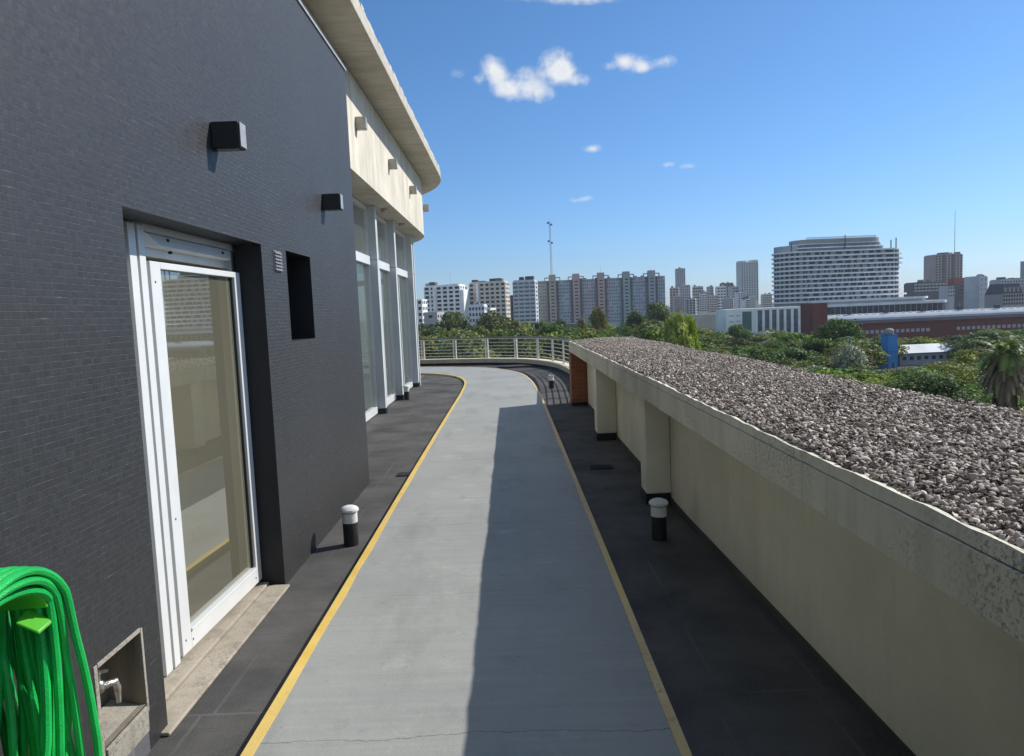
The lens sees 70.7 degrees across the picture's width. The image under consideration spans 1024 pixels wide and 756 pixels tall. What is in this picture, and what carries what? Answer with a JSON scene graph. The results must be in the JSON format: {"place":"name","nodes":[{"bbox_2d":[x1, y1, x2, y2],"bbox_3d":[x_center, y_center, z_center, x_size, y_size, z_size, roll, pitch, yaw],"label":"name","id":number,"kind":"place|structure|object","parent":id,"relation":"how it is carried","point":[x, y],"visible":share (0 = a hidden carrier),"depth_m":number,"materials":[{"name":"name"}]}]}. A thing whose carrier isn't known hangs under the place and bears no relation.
{"place":"outdoors","nodes":[
{"label":"outdoors","id":0,"kind":"place"},
{"bbox_2d":[0,0,440,755],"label":"wall","id":1,"kind":"structure","parent":0,"point":[208,358],"depth_m":3.44,"materials":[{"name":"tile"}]},
{"bbox_2d":[0,595,51,633],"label":"hose hanger","id":2,"kind":"object","parent":1,"relation":"attached to","point":[30,619],"visible":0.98,"depth_m":1.83,"materials":[{"name":"green plastic"}]},
{"bbox_2d":[0,566,102,755],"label":"garden hose","id":3,"kind":"object","parent":2,"relation":"hanging from","point":[40,716],"visible":0.97,"depth_m":1.87,"materials":[{"name":"green rubber"}]},
{"bbox_2d":[98,669,121,702],"bbox_3d":[-1.457,1.093,2.522,0.164,0.143,0.053,-6,6,-33],"label":"tap","id":4,"kind":"object","parent":1,"relation":"attached to","point":[113,682],"visible":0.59,"depth_m":2.55,"materials":[{"name":"silver metal"}]},
{"bbox_2d":[146,261,261,656],"bbox_3d":[-1.592,0.349,3.815,0.056,1.848,1.005,-2,5,2],"label":"door leaf","id":5,"kind":"structure","parent":1,"relation":"in","point":[189,633],"depth_m":3.57,"materials":[{"name":"white metal"}]},
{"bbox_2d":[210,121,246,151],"bbox_3d":[-1.413,-1.203,3.601,0.146,0.132,0.090,-2,5,0],"label":"wall lamp","id":6,"kind":"object","parent":1,"relation":"attached to","point":[228,136],"visible":1,"depth_m":3.56,"materials":[{"name":"black metal"}]},
{"bbox_2d":[322,193,342,210],"bbox_3d":[-1.421,-1.391,5.723,0.146,0.126,0.090,-2,5,0],"label":"wall lamp","id":7,"kind":"object","parent":1,"relation":"attached to","point":[333,202],"visible":1,"depth_m":5.68,"materials":[{"name":"black metal"}]},
{"bbox_2d":[355,116,366,130],"bbox_3d":[-1.941,-3.274,9.296,0.133,0.154,0.120,-2,5,0],"label":"wall lamp","id":8,"kind":"object","parent":1,"relation":"attached to","point":[360,123],"visible":1,"depth_m":9.24,"materials":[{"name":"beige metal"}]},
{"bbox_2d":[352,196,377,421],"bbox_3d":[-2.350,-1.026,10.999,0.110,3.420,1.986,-2,5,0],"label":"window","id":9,"kind":"structure","parent":1,"relation":"in","point":[359,209],"depth_m":11.64,"materials":[{"name":"glass"}]},
{"bbox_2d":[376,214,395,405],"bbox_3d":[-2.358,-1.210,13.040,0.110,3.420,1.786,-2,5,0],"label":"window","id":10,"kind":"structure","parent":1,"relation":"in","point":[384,267],"depth_m":13.63,"materials":[{"name":"glass"}]},
{"bbox_2d":[395,228,412,388],"bbox_3d":[-2.366,-1.408,15.231,0.110,3.420,2.286,-2,5,0],"label":"window","id":11,"kind":"structure","parent":1,"relation":"in","point":[402,274],"depth_m":15.92,"materials":[{"name":"glass"}]},
{"bbox_2d":[416,299,427,326],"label":"house","id":12,"kind":"structure","parent":0,"point":[422,308],"depth_m":467.87,"materials":[{"name":"white paint"}]},
{"bbox_2d":[424,282,469,322],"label":"apartment block","id":13,"kind":"structure","parent":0,"point":[446,298],"depth_m":516.47,"materials":[{"name":"white paint"}]},
{"bbox_2d":[468,302,487,325],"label":"house","id":14,"kind":"structure","parent":0,"point":[477,310],"depth_m":458.28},
{"bbox_2d":[469,278,510,319],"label":"apartment block","id":15,"kind":"structure","parent":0,"point":[493,293],"depth_m":526.37,"materials":[{"name":"beige paint"}]},
{"bbox_2d":[147,365,899,755],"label":"roof deck","id":16,"kind":"structure","parent":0,"point":[741,673],"depth_m":3.71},
{"bbox_2d":[340,505,358,546],"bbox_3d":[-1.152,1.048,5.141,0.132,0.285,0.132,-2,5,0],"label":"bollard light","id":17,"kind":"object","parent":16,"relation":"on","point":[350,524],"visible":1,"depth_m":5.10,"materials":[{"name":"black paint"}]},
{"bbox_2d":[253,367,680,755],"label":"track","id":18,"kind":"structure","parent":16,"relation":"on","point":[480,611],"depth_m":3.62,"materials":[{"name":"grey paint"}]},
{"bbox_2d":[240,373,465,755],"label":"track line","id":19,"kind":"object","parent":18,"relation":"on","point":[255,740],"visible":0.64,"depth_m":3.67,"materials":[{"name":"yellow paint"}]},
{"bbox_2d":[481,367,691,755],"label":"track line","id":20,"kind":"object","parent":18,"relation":"on","point":[675,728],"visible":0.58,"depth_m":3.55,"materials":[{"name":"beige paint"}]},
{"bbox_2d":[420,358,569,377],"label":"parapet kerb","id":21,"kind":"structure","parent":16,"relation":"on","point":[560,366],"depth_m":22.40,"materials":[{"name":"black paint"}]},
{"bbox_2d":[419,336,573,363],"bbox_3d":[-1.727,-0.684,20.143,5.524,0.672,16.149,-7,7,-40],"label":"railing","id":22,"kind":"object","parent":21,"relation":"on","point":[537,342],"visible":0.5,"depth_m":22.42,"materials":[{"name":"metal"}]},
{"bbox_2d":[649,498,667,540],"bbox_3d":[1.014,0.972,4.981,0.132,0.285,0.132,-3,5,-9],"label":"bollard light","id":23,"kind":"object","parent":16,"relation":"on","point":[659,518],"visible":1,"depth_m":4.94,"materials":[{"name":"black paint"}]},
{"bbox_2d":[569,338,1023,755],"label":"parapet wall","id":24,"kind":"structure","parent":16,"relation":"on","point":[896,614],"depth_m":2.68,"materials":[{"name":"cream painted plaster"},{"name":"concrete"},{"name":"orange brick"}]},
{"bbox_2d":[512,276,538,322],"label":"apartment block","id":25,"kind":"structure","parent":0,"point":[525,300],"depth_m":497.21,"materials":[{"name":"white paint"}]},
{"bbox_2d":[537,270,665,326],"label":"slab block","id":26,"kind":"structure","parent":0,"point":[618,300],"depth_m":555.76,"materials":[{"name":"concrete"}]},
{"bbox_2d":[538,284,664,324],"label":"window","id":27,"kind":"structure","parent":26,"relation":"in","point":[657,284],"depth_m":557.35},
{"bbox_2d":[670,286,678,316],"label":"city block","id":28,"kind":"structure","parent":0,"point":[674,291],"depth_m":895.93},
{"bbox_2d":[672,294,684,317],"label":"city block","id":29,"kind":"structure","parent":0,"point":[678,302],"depth_m":756.96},
{"bbox_2d":[675,267,684,286],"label":"tower block","id":30,"kind":"structure","parent":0,"point":[679,276],"depth_m":1488.90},
{"bbox_2d":[677,284,690,315],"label":"city block","id":31,"kind":"structure","parent":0,"point":[684,290],"depth_m":974.59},
{"bbox_2d":[358,0,1023,306],"label":"sky","id":32,"kind":"structure","parent":0,"point":[701,137],"materials":[{"name":"blue"}]},
{"bbox_2d":[686,297,696,319],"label":"city block","id":33,"kind":"structure","parent":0,"point":[691,306],"depth_m":737.26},
{"bbox_2d":[692,285,702,314],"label":"city block","id":34,"kind":"structure","parent":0,"point":[696,290],"depth_m":935.49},
{"bbox_2d":[692,314,715,330],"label":"building","id":35,"kind":"structure","parent":0,"point":[705,321],"depth_m":479.05,"materials":[{"name":"concrete"}]},
{"bbox_2d":[700,293,707,313],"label":"city block","id":36,"kind":"structure","parent":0,"point":[703,304],"depth_m":796.70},
{"bbox_2d":[709,294,717,313],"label":"city block","id":37,"kind":"structure","parent":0,"point":[713,303],"depth_m":776.99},
{"bbox_2d":[715,285,725,309],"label":"city block","id":38,"kind":"structure","parent":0,"point":[720,291],"depth_m":955.24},
{"bbox_2d":[723,296,733,308],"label":"city block","id":39,"kind":"structure","parent":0,"point":[728,302],"depth_m":786.79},
{"bbox_2d":[734,290,744,308],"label":"city block","id":40,"kind":"structure","parent":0,"point":[738,295],"depth_m":897.04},
{"bbox_2d":[736,260,758,307],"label":"tower block","id":41,"kind":"structure","parent":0,"point":[747,278],"depth_m":1043.04,"materials":[{"name":"concrete"}]},
{"bbox_2d":[716,306,800,332],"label":"office building","id":42,"kind":"structure","parent":0,"point":[785,319],"depth_m":419.35,"materials":[{"name":"concrete"}]},
{"bbox_2d":[761,293,771,307],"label":"city block","id":43,"kind":"structure","parent":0,"point":[766,300],"depth_m":836.64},
{"bbox_2d":[571,336,1023,548],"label":"gravel","id":44,"kind":"structure","parent":0,"point":[698,367],"depth_m":2.98,"materials":[{"name":"gravel"}]},
{"bbox_2d":[667,304,927,369],"bbox_3d":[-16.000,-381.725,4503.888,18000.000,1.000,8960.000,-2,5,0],"label":"ground","id":45,"kind":"structure","parent":0,"point":[907,366],"depth_m":248.53,"materials":[{"name":"green plant"}]},
{"bbox_2d":[418,334,437,358],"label":"park tree","id":46,"kind":"object","parent":45,"relation":"on","point":[430,344],"visible":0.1,"depth_m":188.63,"materials":[{"name":"green plant"}]},
{"bbox_2d":[424,312,444,328],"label":"house","id":47,"kind":"structure","parent":45,"relation":"on","point":[431,318],"depth_m":428.65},
{"bbox_2d":[422,327,446,336],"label":"park tree","id":48,"kind":"object","parent":45,"relation":"on","point":[435,331],"visible":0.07,"depth_m":279.37,"materials":[{"name":"green plant"}]},
{"bbox_2d":[428,328,458,338],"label":"park tree","id":49,"kind":"object","parent":45,"relation":"on","point":[447,332],"visible":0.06,"depth_m":235.09,"materials":[{"name":"green plant"}]},
{"bbox_2d":[429,310,469,330],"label":"park tree","id":50,"kind":"object","parent":45,"relation":"on","point":[451,320],"visible":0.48,"depth_m":324.24,"materials":[{"name":"green plant"}]},
{"bbox_2d":[435,329,500,358],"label":"park tree","id":51,"kind":"object","parent":45,"relation":"on","point":[446,349],"visible":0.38,"depth_m":179.57,"materials":[{"name":"green plant"}]},
{"bbox_2d":[468,325,494,336],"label":"park tree","id":52,"kind":"object","parent":45,"relation":"on","point":[478,329],"visible":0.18,"depth_m":325.07,"materials":[{"name":"green plant"}]},
{"bbox_2d":[475,310,512,332],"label":"park tree","id":53,"kind":"object","parent":45,"relation":"on","point":[489,322],"visible":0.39,"depth_m":336.19,"materials":[{"name":"green plant"}]},
{"bbox_2d":[484,328,509,348],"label":"park tree","id":54,"kind":"object","parent":45,"relation":"on","point":[500,334],"visible":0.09,"depth_m":221.68,"materials":[{"name":"green plant"}]},
{"bbox_2d":[494,320,532,332],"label":"park tree","id":55,"kind":"object","parent":45,"relation":"on","point":[506,325],"visible":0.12,"depth_m":319.41,"materials":[{"name":"green plant"}]},
{"bbox_2d":[498,329,554,359],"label":"park tree","id":56,"kind":"object","parent":45,"relation":"on","point":[520,348],"visible":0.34,"depth_m":170.18,"materials":[{"name":"green plant"}]},
{"bbox_2d":[539,331,571,352],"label":"park tree","id":57,"kind":"object","parent":45,"relation":"on","point":[548,335],"visible":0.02,"depth_m":185.44,"materials":[{"name":"green plant"}]},
{"bbox_2d":[536,322,578,339],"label":"park tree","id":58,"kind":"object","parent":45,"relation":"on","point":[547,328],"visible":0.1,"depth_m":223.10,"materials":[{"name":"green plant"}]},
{"bbox_2d":[541,333,578,362],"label":"park tree","id":59,"kind":"object","parent":45,"relation":"on","point":[557,342],"visible":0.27,"depth_m":172.77,"materials":[{"name":"green plant"}]},
{"bbox_2d":[588,306,607,332],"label":"park tree","id":60,"kind":"object","parent":45,"relation":"on","point":[600,324],"visible":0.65,"depth_m":326.71,"materials":[{"name":"green plant"}]},
{"bbox_2d":[575,330,621,339],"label":"park tree","id":61,"kind":"object","parent":45,"relation":"on","point":[588,335],"visible":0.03,"depth_m":197.63,"materials":[{"name":"green plant"}]},
{"bbox_2d":[625,310,648,328],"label":"park tree","id":62,"kind":"object","parent":45,"relation":"on","point":[635,317],"visible":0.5,"depth_m":377.98,"materials":[{"name":"green plant"}]},
{"bbox_2d":[622,322,659,337],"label":"park tree","id":63,"kind":"object","parent":45,"relation":"on","point":[634,332],"visible":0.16,"depth_m":244.80,"materials":[{"name":"green plant"}]},
{"bbox_2d":[635,327,663,341],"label":"park tree","id":64,"kind":"object","parent":45,"relation":"on","point":[653,334],"visible":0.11,"depth_m":180.25,"materials":[{"name":"green plant"}]},
{"bbox_2d":[645,301,671,322],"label":"park tree","id":65,"kind":"object","parent":45,"relation":"on","point":[659,310],"visible":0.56,"depth_m":394.54,"materials":[{"name":"green plant"}]},
{"bbox_2d":[660,310,694,348],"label":"park tree","id":66,"kind":"object","parent":45,"relation":"on","point":[675,330],"visible":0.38,"depth_m":148.20,"materials":[{"name":"green plant"}]},
{"bbox_2d":[684,313,700,350],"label":"park tree","id":67,"kind":"object","parent":45,"relation":"on","point":[692,327],"visible":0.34,"depth_m":156.88,"materials":[{"name":"green plant"}]},
{"bbox_2d":[698,331,733,344],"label":"park tree","id":68,"kind":"object","parent":45,"relation":"on","point":[720,338],"visible":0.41,"depth_m":287.36,"materials":[{"name":"green plant"}]},
{"bbox_2d":[727,324,751,341],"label":"park tree","id":69,"kind":"object","parent":45,"relation":"on","point":[737,331],"visible":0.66,"depth_m":297.15,"materials":[{"name":"green plant"}]},
{"bbox_2d":[725,337,764,348],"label":"park tree","id":70,"kind":"object","parent":45,"relation":"on","point":[737,343],"visible":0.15,"depth_m":239.94,"materials":[{"name":"green plant"}]},
{"bbox_2d":[732,346,762,358],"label":"park tree","id":71,"kind":"object","parent":45,"relation":"on","point":[741,353],"visible":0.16,"depth_m":199.16,"materials":[{"name":"green plant"}]},
{"bbox_2d":[745,347,785,362],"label":"park tree","id":72,"kind":"object","parent":45,"relation":"on","point":[765,354],"visible":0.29,"depth_m":178.21,"materials":[{"name":"green plant"}]},
{"bbox_2d":[760,339,789,349],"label":"park tree","id":73,"kind":"object","parent":45,"relation":"on","point":[774,344],"visible":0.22,"depth_m":249.04,"materials":[{"name":"green plant"}]},
{"bbox_2d":[769,357,812,371],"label":"park tree","id":74,"kind":"object","parent":45,"relation":"on","point":[786,361],"visible":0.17,"depth_m":150.36,"materials":[{"name":"green plant"}]},
{"bbox_2d":[776,331,817,343],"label":"park tree","id":75,"kind":"object","parent":45,"relation":"on","point":[794,337],"visible":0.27,"depth_m":258.18,"materials":[{"name":"green plant"}]},
{"bbox_2d":[776,347,824,362],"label":"park tree","id":76,"kind":"object","parent":45,"relation":"on","point":[798,353],"visible":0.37,"depth_m":195.22,"materials":[{"name":"green plant"}]},
{"bbox_2d":[800,355,833,368],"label":"park tree","id":77,"kind":"object","parent":45,"relation":"on","point":[827,363],"visible":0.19,"depth_m":175.65,"materials":[{"name":"green plant"}]},
{"bbox_2d":[800,338,848,360],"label":"park tree","id":78,"kind":"object","parent":45,"relation":"on","point":[820,345],"visible":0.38,"depth_m":208.04,"materials":[{"name":"green plant"}]},
{"bbox_2d":[808,367,854,378],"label":"park tree","id":79,"kind":"object","parent":45,"relation":"on","point":[821,370],"visible":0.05,"depth_m":137.55,"materials":[{"name":"green plant"}]},
{"bbox_2d":[810,317,866,341],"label":"park tree","id":80,"kind":"object","parent":45,"relation":"on","point":[844,327],"visible":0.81,"depth_m":246.80,"materials":[{"name":"green plant"}]},
{"bbox_2d":[833,336,863,344],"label":"park tree","id":81,"kind":"object","parent":45,"relation":"on","point":[848,340],"visible":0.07,"depth_m":233.65,"materials":[{"name":"green plant"}]},
{"bbox_2d":[831,344,867,369],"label":"park tree","id":82,"kind":"object","parent":45,"relation":"on","point":[852,355],"visible":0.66,"depth_m":168.76,"materials":[{"name":"green plant"}]},
{"bbox_2d":[826,344,875,368],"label":"park tree","id":83,"kind":"object","parent":45,"relation":"on","point":[833,352],"visible":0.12,"depth_m":192.28,"materials":[{"name":"green plant"}]},
{"bbox_2d":[834,366,883,381],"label":"park tree","id":84,"kind":"object","parent":45,"relation":"on","point":[850,370],"visible":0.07,"depth_m":152.55,"materials":[{"name":"green plant"}]},
{"bbox_2d":[845,341,889,367],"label":"park tree","id":85,"kind":"object","parent":45,"relation":"on","point":[877,354],"visible":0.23,"depth_m":207.42,"materials":[{"name":"green plant"}]},
{"bbox_2d":[848,372,888,382],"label":"park tree","id":86,"kind":"object","parent":45,"relation":"on","point":[862,376],"visible":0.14,"depth_m":140.33,"materials":[{"name":"green plant"}]},
{"bbox_2d":[860,334,909,367],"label":"park tree","id":87,"kind":"object","parent":45,"relation":"on","point":[901,348],"visible":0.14,"depth_m":243.35,"materials":[{"name":"green plant"}]},
{"bbox_2d":[881,328,897,369],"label":"water tower","id":88,"kind":"structure","parent":45,"relation":"on","point":[889,341],"depth_m":236.80,"materials":[{"name":"blue paint"}]},
{"bbox_2d":[879,366,941,384],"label":"park tree","id":89,"kind":"object","parent":45,"relation":"on","point":[887,378],"visible":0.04,"depth_m":127.67,"materials":[{"name":"green plant"}]},
{"bbox_2d":[903,336,942,344],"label":"park tree","id":90,"kind":"object","parent":45,"relation":"on","point":[919,340],"visible":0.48,"depth_m":267.78,"materials":[{"name":"green plant"}]},
{"bbox_2d":[898,343,954,365],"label":"park building","id":91,"kind":"structure","parent":45,"relation":"on","point":[919,354],"depth_m":251.32,"materials":[{"name":"metal"}]},
{"bbox_2d":[881,369,982,403],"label":"park tree","id":92,"kind":"object","parent":45,"relation":"on","point":[941,385],"visible":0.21,"depth_m":102.45,"materials":[{"name":"green plant"}]},
{"bbox_2d":[917,359,984,382],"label":"park tree","id":93,"kind":"object","parent":45,"relation":"on","point":[939,366],"visible":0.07,"depth_m":130.60,"materials":[{"name":"green plant"}]},
{"bbox_2d":[924,369,985,394],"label":"park tree","id":94,"kind":"object","parent":45,"relation":"on","point":[959,376],"visible":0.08,"depth_m":116.25,"materials":[{"name":"green plant"}]},
{"bbox_2d":[940,334,970,346],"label":"park tree","id":95,"kind":"object","parent":45,"relation":"on","point":[955,339],"visible":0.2,"depth_m":254.80,"materials":[{"name":"green plant"}]},
{"bbox_2d":[945,339,979,360],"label":"park tree","id":96,"kind":"object","parent":45,"relation":"on","point":[958,346],"visible":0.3,"depth_m":222.04,"materials":[{"name":"green plant"}]},
{"bbox_2d":[947,349,985,364],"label":"park tree","id":97,"kind":"object","parent":45,"relation":"on","point":[961,356],"visible":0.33,"depth_m":175.71,"materials":[{"name":"green plant"}]},
{"bbox_2d":[951,383,989,400],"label":"park tree","id":98,"kind":"object","parent":45,"relation":"on","point":[971,387],"visible":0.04,"depth_m":105.31,"materials":[{"name":"green plant"}]},
{"bbox_2d":[961,330,1004,341],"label":"park tree","id":99,"kind":"object","parent":45,"relation":"on","point":[992,334],"visible":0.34,"depth_m":237.34,"materials":[{"name":"green plant"}]},
{"bbox_2d":[964,335,1023,410],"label":"palm tree","id":100,"kind":"object","parent":45,"relation":"on","point":[1003,375],"visible":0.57,"depth_m":57.54,"materials":[{"name":"green plant"}]},
{"bbox_2d":[965,392,1023,412],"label":"park tree","id":101,"kind":"object","parent":45,"relation":"on","point":[1020,404],"visible":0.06,"depth_m":96.82,"materials":[{"name":"green plant"}]},
{"bbox_2d":[800,303,827,334],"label":"brick tower","id":102,"kind":"structure","parent":0,"point":[814,315],"depth_m":329.80,"materials":[{"name":"brick"}]},
{"bbox_2d":[771,235,959,314],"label":"hotel","id":103,"kind":"structure","parent":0,"point":[843,275],"depth_m":557.13,"materials":[{"name":"concrete"}]},
{"bbox_2d":[775,268,898,301],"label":"window","id":104,"kind":"structure","parent":103,"relation":"in","point":[869,269],"depth_m":558.58,"materials":[{"name":"glass"}]},
{"bbox_2d":[904,280,945,299],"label":"city block","id":105,"kind":"structure","parent":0,"point":[929,289],"depth_m":696.95,"materials":[{"name":"concrete"}]},
{"bbox_2d":[828,305,1023,339],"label":"brick hall","id":106,"kind":"structure","parent":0,"point":[932,324],"depth_m":331.35,"materials":[{"name":"brown brick"}]},
{"bbox_2d":[924,252,962,285],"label":"tower block","id":107,"kind":"structure","parent":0,"point":[944,266],"depth_m":943.23,"materials":[{"name":"concrete"}]},
{"bbox_2d":[939,286,954,309],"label":"city block","id":108,"kind":"structure","parent":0,"point":[946,293],"depth_m":598.45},
{"bbox_2d":[951,284,963,309],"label":"city block","id":109,"kind":"structure","parent":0,"point":[959,293],"depth_m":638.82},
{"bbox_2d":[964,274,987,308],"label":"city block","id":110,"kind":"structure","parent":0,"point":[975,288],"depth_m":521.03,"materials":[{"name":"concrete"}]},
{"bbox_2d":[984,283,1023,308],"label":"mansard house","id":111,"kind":"structure","parent":0,"point":[1007,295],"depth_m":479.19,"materials":[{"name":"stone"}]},
{"bbox_2d":[989,277,1023,286],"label":"city block","id":112,"kind":"structure","parent":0,"point":[1003,280],"depth_m":617.27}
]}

